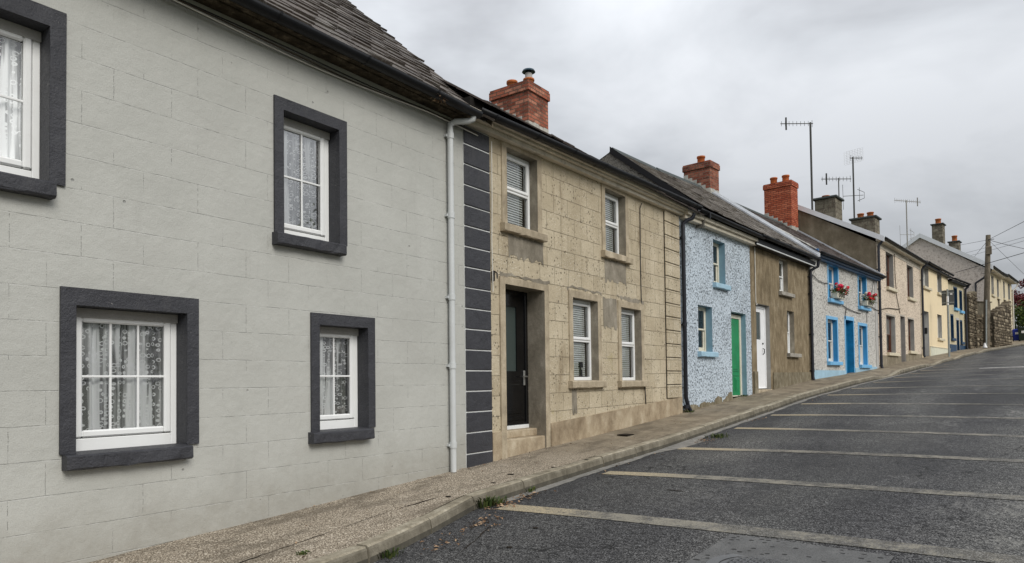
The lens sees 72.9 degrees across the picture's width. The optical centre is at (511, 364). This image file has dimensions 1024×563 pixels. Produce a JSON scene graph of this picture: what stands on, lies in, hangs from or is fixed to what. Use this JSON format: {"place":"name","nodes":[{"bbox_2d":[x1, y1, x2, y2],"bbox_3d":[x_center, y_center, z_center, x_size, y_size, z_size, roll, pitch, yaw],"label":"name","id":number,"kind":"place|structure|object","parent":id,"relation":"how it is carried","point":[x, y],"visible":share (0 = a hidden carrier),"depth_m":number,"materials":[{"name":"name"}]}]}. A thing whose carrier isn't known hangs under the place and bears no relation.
{"place":"outdoors","nodes":[
{"label":"outdoors","id":0,"kind":"place"},
{"bbox_2d":[89,341,1023,562],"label":"pavement","id":1,"kind":"structure","parent":0,"point":[239,543],"depth_m":6.80,"materials":[{"name":"beige concrete"}]},
{"bbox_2d":[296,550,310,554],"bbox_3d":[-1.590,1.432,5.274,0.104,0.016,0.127,-2,-2,36],"label":"weed clump","id":2,"kind":"object","parent":1,"relation":"on","point":[302,552],"visible":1,"depth_m":5.27,"materials":[{"name":"green plant"}]},
{"bbox_2d":[239,496,439,562],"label":"pavement crack","id":3,"kind":"object","parent":1,"relation":"on","point":[322,534],"visible":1,"depth_m":5.65,"materials":[{"name":"grey concrete"}]},
{"bbox_2d":[617,433,633,435],"bbox_3d":[1.855,1.145,11.305,0.180,0.016,0.260,-2,-2,36],"label":"stopcock cover","id":4,"kind":"object","parent":1,"relation":"on","point":[624,434],"visible":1,"depth_m":11.23,"materials":[{"name":"black metal"}]},
{"bbox_2d":[941,289,953,356],"bbox_3d":[21.375,-1.940,33.957,0.530,3.494,0.120,-2,-2,42],"label":"road sign","id":5,"kind":"object","parent":1,"relation":"on","point":[947,297],"visible":0.89,"depth_m":33.95,"materials":[{"name":"grey metal"}]},
{"bbox_2d":[977,314,992,347],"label":"stone wall","id":6,"kind":"structure","parent":1,"relation":"on","point":[980,331],"depth_m":42.57,"materials":[{"name":"grey stone"}]},
{"bbox_2d":[976,301,991,316],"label":"block parapet","id":7,"kind":"structure","parent":6,"relation":"on","point":[980,304],"depth_m":42.62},
{"bbox_2d":[981,235,993,348],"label":"telegraph pole","id":8,"kind":"object","parent":1,"relation":"on","point":[986,312],"visible":0.93,"depth_m":41.43,"materials":[{"name":"wood"}]},
{"bbox_2d":[1012,329,1018,340],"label":"wheelie bin","id":9,"kind":"object","parent":1,"relation":"on","point":[1015,334],"visible":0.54,"depth_m":54.53,"materials":[{"name":"blue plastic"}]},
{"bbox_2d":[348,0,1023,326],"label":"sky","id":10,"kind":"structure","parent":0,"point":[930,93],"materials":[{"name":"grey"}]},
{"bbox_2d":[374,345,1023,562],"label":"road","id":11,"kind":"structure","parent":0,"point":[993,525],"depth_m":7.32,"materials":[{"name":"grey asphalt"}]},
{"bbox_2d":[378,546,404,558],"bbox_3d":[-0.983,1.502,5.568,0.247,0.073,0.277,-1,-1,7],"label":"weed clump","id":12,"kind":"object","parent":11,"relation":"on","point":[389,554],"visible":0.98,"depth_m":5.51,"materials":[{"name":"green plant"}]},
{"bbox_2d":[454,526,489,557],"bbox_3d":[-0.383,1.502,5.669,0.033,0.080,1.659,-1,-2,16],"label":"road crack","id":13,"kind":"object","parent":11,"relation":"on","point":[473,541],"visible":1,"depth_m":5.90,"materials":[{"name":"black asphalt"}]},
{"bbox_2d":[475,495,500,507],"bbox_3d":[-0.275,1.423,7.224,0.308,0.121,0.398,-2,-2,36],"label":"weed clump","id":14,"kind":"object","parent":11,"relation":"on","point":[487,501],"visible":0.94,"depth_m":7.18,"materials":[{"name":"green plant"}]},
{"bbox_2d":[492,495,506,504],"bbox_3d":[-0.145,1.440,7.371,0.204,0.071,0.358,-2,-2,36],"label":"weed clump","id":15,"kind":"object","parent":11,"relation":"on","point":[499,501],"visible":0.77,"depth_m":7.37,"materials":[{"name":"green plant"}]},
{"bbox_2d":[216,392,833,557],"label":"fallen leaves","id":16,"kind":"object","parent":11,"relation":"on","point":[497,505],"visible":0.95,"depth_m":7.13,"materials":[{"name":"brown plant"}]},
{"bbox_2d":[704,433,729,438],"bbox_3d":[3.467,1.192,11.684,0.407,0.065,0.647,-2,-2,36],"label":"weed clump","id":17,"kind":"object","parent":11,"relation":"on","point":[719,435],"visible":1,"depth_m":11.59,"materials":[{"name":"green plant"}]},
{"bbox_2d":[504,366,932,501],"bbox_3d":[8.550,0.777,18.371,0.667,1.771,28.302,-2,-2,39],"label":"gutter channel","id":18,"kind":"object","parent":11,"relation":"on","point":[689,442],"visible":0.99,"depth_m":10.81,"materials":[{"name":"concrete"}]},
{"bbox_2d":[526,486,535,491],"bbox_3d":[0.211,1.425,7.929,0.142,0.056,0.152,-1,-1,-5],"label":"weed clump","id":19,"kind":"object","parent":18,"relation":"on","point":[531,489],"visible":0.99,"depth_m":7.92,"materials":[{"name":"green plant"}]},
{"bbox_2d":[497,504,1023,562],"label":"road marking","id":20,"kind":"object","parent":11,"relation":"on","point":[900,546],"visible":1,"depth_m":5.53,"materials":[{"name":"paint"}]},
{"bbox_2d":[685,534,893,562],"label":"road patch","id":21,"kind":"object","parent":11,"relation":"on","point":[733,548],"visible":1,"depth_m":5.03,"materials":[{"name":"concrete"}]},
{"bbox_2d":[603,471,1023,500],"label":"road marking","id":22,"kind":"object","parent":11,"relation":"on","point":[940,492],"visible":1,"depth_m":7.33,"materials":[{"name":"paint"}]},
{"bbox_2d":[679,447,1023,461],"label":"road marking","id":23,"kind":"object","parent":11,"relation":"on","point":[897,455],"visible":1,"depth_m":9.13,"materials":[{"name":"paint"}]},
{"bbox_2d":[734,427,1023,436],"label":"road marking","id":24,"kind":"object","parent":11,"relation":"on","point":[884,431],"visible":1,"depth_m":11.21,"materials":[{"name":"paint"}]},
{"bbox_2d":[770,414,1023,418],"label":"road marking","id":25,"kind":"object","parent":11,"relation":"on","point":[897,416],"visible":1,"depth_m":13.10,"materials":[{"name":"paint"}]},
{"bbox_2d":[802,403,1023,404],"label":"road marking","id":26,"kind":"object","parent":11,"relation":"on","point":[912,403],"visible":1,"depth_m":14.93,"materials":[{"name":"paint"}]},
{"bbox_2d":[843,393,1023,394],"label":"road marking","id":27,"kind":"object","parent":11,"relation":"on","point":[938,393],"visible":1,"depth_m":16.56,"materials":[{"name":"paint"}]},
{"bbox_2d":[851,385,1023,388],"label":"road marking","id":28,"kind":"object","parent":11,"relation":"on","point":[943,386],"visible":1,"depth_m":18.33,"materials":[{"name":"paint"}]},
{"bbox_2d":[873,378,1023,382],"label":"road marking","id":29,"kind":"object","parent":11,"relation":"on","point":[960,379],"visible":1,"depth_m":20.39,"materials":[{"name":"paint"}]},
{"bbox_2d":[894,373,1023,377],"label":"road marking","id":30,"kind":"object","parent":11,"relation":"on","point":[956,375],"visible":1,"depth_m":22.57,"materials":[{"name":"paint"}]},
{"bbox_2d":[1018,327,1023,340],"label":"wheelie bin","id":31,"kind":"object","parent":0,"point":[1021,333],"visible":0.91,"depth_m":53.80,"materials":[{"name":"green plastic"}]},
{"bbox_3d":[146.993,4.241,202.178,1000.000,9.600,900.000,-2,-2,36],"label":"ground","id":32,"kind":"structure","parent":0,"visible":0},
{"bbox_2d":[0,0,494,562],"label":"grey house","id":33,"kind":"structure","parent":32,"relation":"on","point":[244,264],"depth_m":6.12,"materials":[{"name":"paint"}]},
{"bbox_2d":[0,0,66,199],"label":"window","id":34,"kind":"structure","parent":33,"relation":"in","point":[37,122],"depth_m":5.02,"materials":[{"name":"grey paint"}]},
{"bbox_2d":[59,286,198,470],"bbox_3d":[-3.025,0.110,5.484,0.345,1.339,1.052,-2,-2,36],"label":"window","id":35,"kind":"structure","parent":33,"relation":"in","point":[140,441],"depth_m":5.52,"materials":[{"name":"white plastic"}]},
{"bbox_2d":[272,94,347,256],"bbox_3d":[-2.050,-1.824,6.906,0.341,1.421,0.891,-2,-2,36],"label":"window","id":36,"kind":"structure","parent":33,"relation":"in","point":[331,236],"depth_m":7.02,"materials":[{"name":"white plastic"}]},
{"bbox_2d":[308,312,375,443],"bbox_3d":[-1.798,0.142,7.169,0.343,1.295,0.867,-2,-2,36],"label":"window","id":37,"kind":"structure","parent":33,"relation":"in","point":[357,424],"depth_m":7.27,"materials":[{"name":"white plastic"}]},
{"bbox_2d":[433,95,446,104],"bbox_3d":[-0.839,-3.078,7.983,0.196,0.093,0.245,-2,-22,36],"label":"weed clump","id":38,"kind":"object","parent":33,"relation":"on","point":[434,100],"visible":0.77,"depth_m":8.02,"materials":[{"name":"green plant"}]},
{"bbox_2d":[438,68,703,484],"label":"tan stone house","id":39,"kind":"structure","parent":32,"relation":"on","point":[585,257],"depth_m":11.06,"materials":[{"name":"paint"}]},
{"bbox_2d":[500,140,547,242],"bbox_3d":[0.098,-2.431,9.855,0.284,1.269,1.050,-2,-2,36],"label":"window","id":40,"kind":"structure","parent":39,"relation":"in","point":[532,198],"depth_m":10.03,"materials":[{"name":"white plastic"}]},
{"bbox_2d":[499,276,550,458],"bbox_3d":[0.057,0.186,9.889,0.382,2.732,1.200,-2,-2,36],"label":"door","id":41,"kind":"structure","parent":39,"relation":"in","point":[523,305],"depth_m":10.20,"materials":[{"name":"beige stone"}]},
{"bbox_2d":[578,362,582,376],"bbox_3d":[1.122,0.082,11.362,0.090,0.240,0.090,-2,-2,36],"label":"table lamp","id":42,"kind":"object","parent":39,"relation":"in","point":[580,364],"visible":0.98,"depth_m":11.33,"materials":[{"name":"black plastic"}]},
{"bbox_2d":[568,289,606,387],"bbox_3d":[1.142,-0.388,11.207,0.284,1.538,1.100,-2,-2,36],"label":"window","id":43,"kind":"structure","parent":39,"relation":"in","point":[593,339],"depth_m":11.43,"materials":[{"name":"white plastic"}]},
{"bbox_2d":[601,183,632,264],"bbox_3d":[1.756,-2.444,12.139,0.283,1.290,1.055,-2,-2,36],"label":"window","id":44,"kind":"structure","parent":39,"relation":"in","point":[621,227],"depth_m":12.38,"materials":[{"name":"white plastic"}]},
{"bbox_2d":[617,300,648,387],"bbox_3d":[2.108,-0.351,12.535,0.284,1.529,1.095,-2,-2,36],"label":"window","id":45,"kind":"structure","parent":39,"relation":"in","point":[635,311],"depth_m":12.79,"materials":[{"name":"white plastic"}]},
{"bbox_2d":[510,134,765,412],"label":"pale blue house","id":46,"kind":"structure","parent":32,"relation":"on","point":[715,344],"depth_m":15.87,"materials":[{"name":"paint"}]},
{"bbox_2d":[698,305,718,356],"bbox_3d":[4.259,-0.728,15.433,0.314,1.137,0.950,-2,-2,38],"label":"window","id":47,"kind":"structure","parent":46,"relation":"in","point":[706,350],"depth_m":15.71,"materials":[{"name":"blue paint"}]},
{"bbox_2d":[713,239,730,290],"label":"window","id":48,"kind":"structure","parent":46,"relation":"in","point":[720,280],"depth_m":16.41,"materials":[{"name":"blue paint"}]},
{"bbox_2d":[731,312,746,396],"bbox_3d":[5.482,0.003,16.992,0.191,2.532,0.972,-2,-2,38],"label":"door","id":49,"kind":"structure","parent":46,"relation":"in","point":[738,323],"depth_m":17.30,"materials":[{"name":"green paint"}]},
{"bbox_2d":[304,343,1023,562],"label":"kerb","id":50,"kind":"structure","parent":32,"relation":"on","point":[372,549],"depth_m":8.12,"materials":[{"name":"concrete"}]},
{"bbox_2d":[656,167,820,404],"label":"taupe cement house","id":51,"kind":"structure","parent":32,"relation":"on","point":[782,332],"depth_m":19.50,"materials":[{"name":"paint"}]},
{"bbox_2d":[756,303,770,388],"bbox_3d":[6.567,-0.244,18.326,0.181,2.671,0.972,-2,-2,40],"label":"door","id":52,"kind":"structure","parent":51,"relation":"in","point":[762,313],"depth_m":18.62,"materials":[{"name":"white paint"}]},
{"bbox_2d":[778,258,794,297],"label":"window","id":53,"kind":"structure","parent":51,"relation":"in","point":[783,276],"depth_m":19.90,"materials":[{"name":"white plastic"}]},
{"bbox_2d":[787,311,801,357],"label":"window","id":54,"kind":"structure","parent":51,"relation":"in","point":[790,315],"depth_m":20.22,"materials":[{"name":"white plastic"}]},
{"bbox_2d":[682,155,886,379],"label":"grey azure house","id":55,"kind":"structure","parent":32,"relation":"on","point":[847,338],"depth_m":24.46,"materials":[{"name":"paint"}]},
{"bbox_2d":[826,315,842,365],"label":"window","id":56,"kind":"structure","parent":55,"relation":"in","point":[834,346],"depth_m":23.22,"materials":[{"name":"blue paint"}]},
{"bbox_2d":[827,263,843,304],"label":"window","id":57,"kind":"structure","parent":55,"relation":"in","point":[832,271],"depth_m":23.34,"materials":[{"name":"blue plastic"}]},
{"bbox_2d":[829,282,850,299],"bbox_3d":[10.870,-2.441,23.000,0.646,0.537,1.028,-2,-2,42],"label":"flower box","id":58,"kind":"object","parent":55,"relation":"on","point":[837,292],"visible":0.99,"depth_m":22.80,"materials":[{"name":"red paint"}]},
{"bbox_2d":[844,316,854,373],"bbox_3d":[11.693,-0.443,24.282,0.286,2.455,1.072,-2,-2,42],"label":"door","id":59,"kind":"structure","parent":55,"relation":"in","point":[849,321],"depth_m":24.57,"materials":[{"name":"teal paint"}]},
{"bbox_2d":[857,274,871,311],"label":"window","id":60,"kind":"structure","parent":55,"relation":"in","point":[863,280],"depth_m":25.86,"materials":[{"name":"blue paint"}]},
{"bbox_2d":[858,322,871,367],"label":"window","id":61,"kind":"structure","parent":55,"relation":"in","point":[863,344],"depth_m":25.75,"materials":[{"name":"blue paint"}]},
{"bbox_2d":[859,292,879,306],"bbox_3d":[13.122,-2.393,25.474,0.551,0.515,0.999,-2,-2,42],"label":"flower box","id":62,"kind":"object","parent":55,"relation":"on","point":[869,297],"visible":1,"depth_m":25.29,"materials":[{"name":"red paint"}]},
{"bbox_2d":[798,195,928,376],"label":"pinkish pebbledash house","id":63,"kind":"structure","parent":32,"relation":"on","point":[860,238],"depth_m":29.15,"materials":[{"name":"paint"}]},
{"bbox_2d":[780,117,812,209],"bbox_3d":[12.841,-9.015,31.162,1.470,4.210,0.089,-1,-1,-1],"label":"tv aerial","id":64,"kind":"object","parent":63,"relation":"attached to","point":[810,133],"visible":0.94,"depth_m":31.16,"materials":[{"name":"metal"}]},
{"bbox_2d":[825,173,850,196],"bbox_3d":[15.954,-8.487,34.075,1.470,1.830,0.084,-1,-1,0],"label":"tv aerial","id":65,"kind":"object","parent":63,"relation":"attached to","point":[838,183],"visible":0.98,"depth_m":34.08,"materials":[{"name":"metal"}]},
{"bbox_2d":[842,149,864,217],"bbox_3d":[17.675,-9.124,35.891,1.138,4.255,0.079,-1,-1,-2],"label":"tv aerial","id":66,"kind":"object","parent":63,"relation":"attached to","point":[854,195],"visible":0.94,"depth_m":35.88,"materials":[{"name":"metal"}]},
{"bbox_2d":[885,251,897,292],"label":"window","id":67,"kind":"structure","parent":63,"relation":"in","point":[888,257],"depth_m":29.09,"materials":[{"name":"beige glass"}]},
{"bbox_2d":[886,313,899,355],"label":"window","id":68,"kind":"structure","parent":63,"relation":"in","point":[890,322],"depth_m":29.05,"materials":[{"name":"beige glass"}]},
{"bbox_2d":[900,314,905,361],"bbox_3d":[16.834,-0.788,30.186,0.360,2.722,0.922,-2,-2,41],"label":"door","id":69,"kind":"structure","parent":63,"relation":"in","point":[902,317],"depth_m":30.42,"materials":[{"name":"grey wood"}]},
{"bbox_2d":[894,197,917,249],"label":"tv aerial","id":70,"kind":"object","parent":63,"relation":"attached to","point":[906,202],"visible":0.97,"depth_m":44.78,"materials":[{"name":"metal"}]},
{"bbox_2d":[906,263,916,301],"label":"window","id":71,"kind":"structure","parent":63,"relation":"in","point":[910,293],"depth_m":31.90,"materials":[{"name":"beige glass"}]},
{"bbox_2d":[907,317,917,353],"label":"window","id":72,"kind":"structure","parent":63,"relation":"in","point":[911,337],"depth_m":31.81,"materials":[{"name":"beige glass"}]},
{"bbox_2d":[898,253,953,355],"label":"cream yellow house","id":73,"kind":"structure","parent":32,"relation":"on","point":[935,281],"depth_m":35.31,"materials":[{"name":"paint"}]},
{"bbox_2d":[924,311,929,355],"bbox_3d":[20.086,-1.232,33.933,0.371,2.721,1.192,-2,-2,42],"label":"door","id":74,"kind":"structure","parent":73,"relation":"in","point":[926,314],"depth_m":34.32,"materials":[{"name":"white paint"}]},
{"bbox_2d":[923,267,931,290],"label":"window","id":75,"kind":"structure","parent":73,"relation":"in","point":[925,276],"depth_m":34.52,"materials":[{"name":"grey glass"}]},
{"bbox_2d":[937,273,941,295],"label":"window","id":76,"kind":"structure","parent":73,"relation":"in","point":[939,283],"depth_m":36.83,"materials":[{"name":"white plastic"}]},
{"bbox_2d":[937,314,944,340],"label":"window","id":77,"kind":"structure","parent":73,"relation":"in","point":[939,317],"depth_m":36.60,"materials":[{"name":"white plastic"}]},
{"bbox_2d":[902,218,1008,309],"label":"cream semi house","id":78,"kind":"structure","parent":32,"relation":"on","point":[936,250],"depth_m":48.07,"materials":[{"name":"paint"}]},
{"bbox_2d":[991,275,995,297],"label":"window","id":79,"kind":"structure","parent":78,"relation":"in","point":[992,278],"depth_m":49.05,"materials":[{"name":"white plastic"}]},
{"bbox_2d":[997,279,1000,299],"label":"window","id":80,"kind":"structure","parent":78,"relation":"in","point":[998,297],"depth_m":50.72,"materials":[{"name":"white plastic"}]},
{"bbox_2d":[948,277,970,351],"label":"beige corner house","id":81,"kind":"structure","parent":32,"relation":"on","point":[958,327],"depth_m":39.54,"materials":[{"name":"paint"}]},
{"bbox_2d":[950,314,956,340],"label":"window","id":82,"kind":"structure","parent":81,"relation":"in","point":[951,315],"depth_m":38.68,"materials":[{"name":"blue paint"}]},
{"bbox_2d":[953,286,959,310],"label":"window","id":83,"kind":"structure","parent":81,"relation":"in","point":[956,308],"depth_m":39.41,"materials":[{"name":"blue paint"}]},
{"bbox_2d":[956,318,959,349],"bbox_3d":[25.193,-1.413,39.384,0.701,2.443,0.262,1,-2,-45],"label":"door","id":84,"kind":"structure","parent":81,"relation":"in","point":[957,319],"depth_m":39.54,"materials":[{"name":"blue paint"}]},
{"bbox_2d":[959,290,964,313],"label":"window","id":85,"kind":"structure","parent":81,"relation":"in","point":[960,292],"depth_m":40.18,"materials":[{"name":"blue paint"}]},
{"bbox_2d":[960,320,964,344],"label":"window","id":86,"kind":"structure","parent":81,"relation":"in","point":[961,329],"depth_m":40.06,"materials":[{"name":"blue paint"}]},
{"bbox_2d":[955,253,1021,272],"bbox_3d":[26.363,-5.843,34.410,0.030,0.879,10.823,0,-1,-10],"label":"overhead wire","id":87,"kind":"object","parent":81,"relation":"attached to","point":[989,262],"visible":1,"depth_m":37.48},
{"bbox_2d":[964,291,978,348],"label":"stone wall","id":88,"kind":"structure","parent":32,"relation":"on","point":[972,309],"depth_m":41.25,"materials":[{"name":"grey stone"}]},
{"bbox_2d":[947,235,1019,336],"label":"cream semi house","id":89,"kind":"structure","parent":32,"relation":"on","point":[1007,292],"depth_m":55.30,"materials":[{"name":"paint"}]},
{"bbox_2d":[1003,281,1006,300],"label":"window","id":90,"kind":"structure","parent":89,"relation":"in","point":[1004,298],"depth_m":52.98,"materials":[{"name":"white plastic"}]},
{"bbox_2d":[1008,284,1011,302],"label":"window","id":91,"kind":"structure","parent":89,"relation":"in","point":[1008,284],"depth_m":55.15,"materials":[{"name":"white plastic"}]},
{"bbox_2d":[990,301,1012,346],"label":"stone wall","id":92,"kind":"structure","parent":32,"relation":"on","point":[1001,322],"depth_m":44.45,"materials":[{"name":"grey stone"}]},
{"bbox_2d":[1012,278,1023,322],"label":"shrub","id":93,"kind":"object","parent":32,"relation":"on","point":[1017,297],"visible":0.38,"depth_m":63.54,"materials":[{"name":"red plant"}]},
{"bbox_2d":[1012,299,1023,328],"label":"shrub","id":94,"kind":"object","parent":32,"relation":"on","point":[1019,314],"visible":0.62,"depth_m":61.20,"materials":[{"name":"green plant"}]}
]}

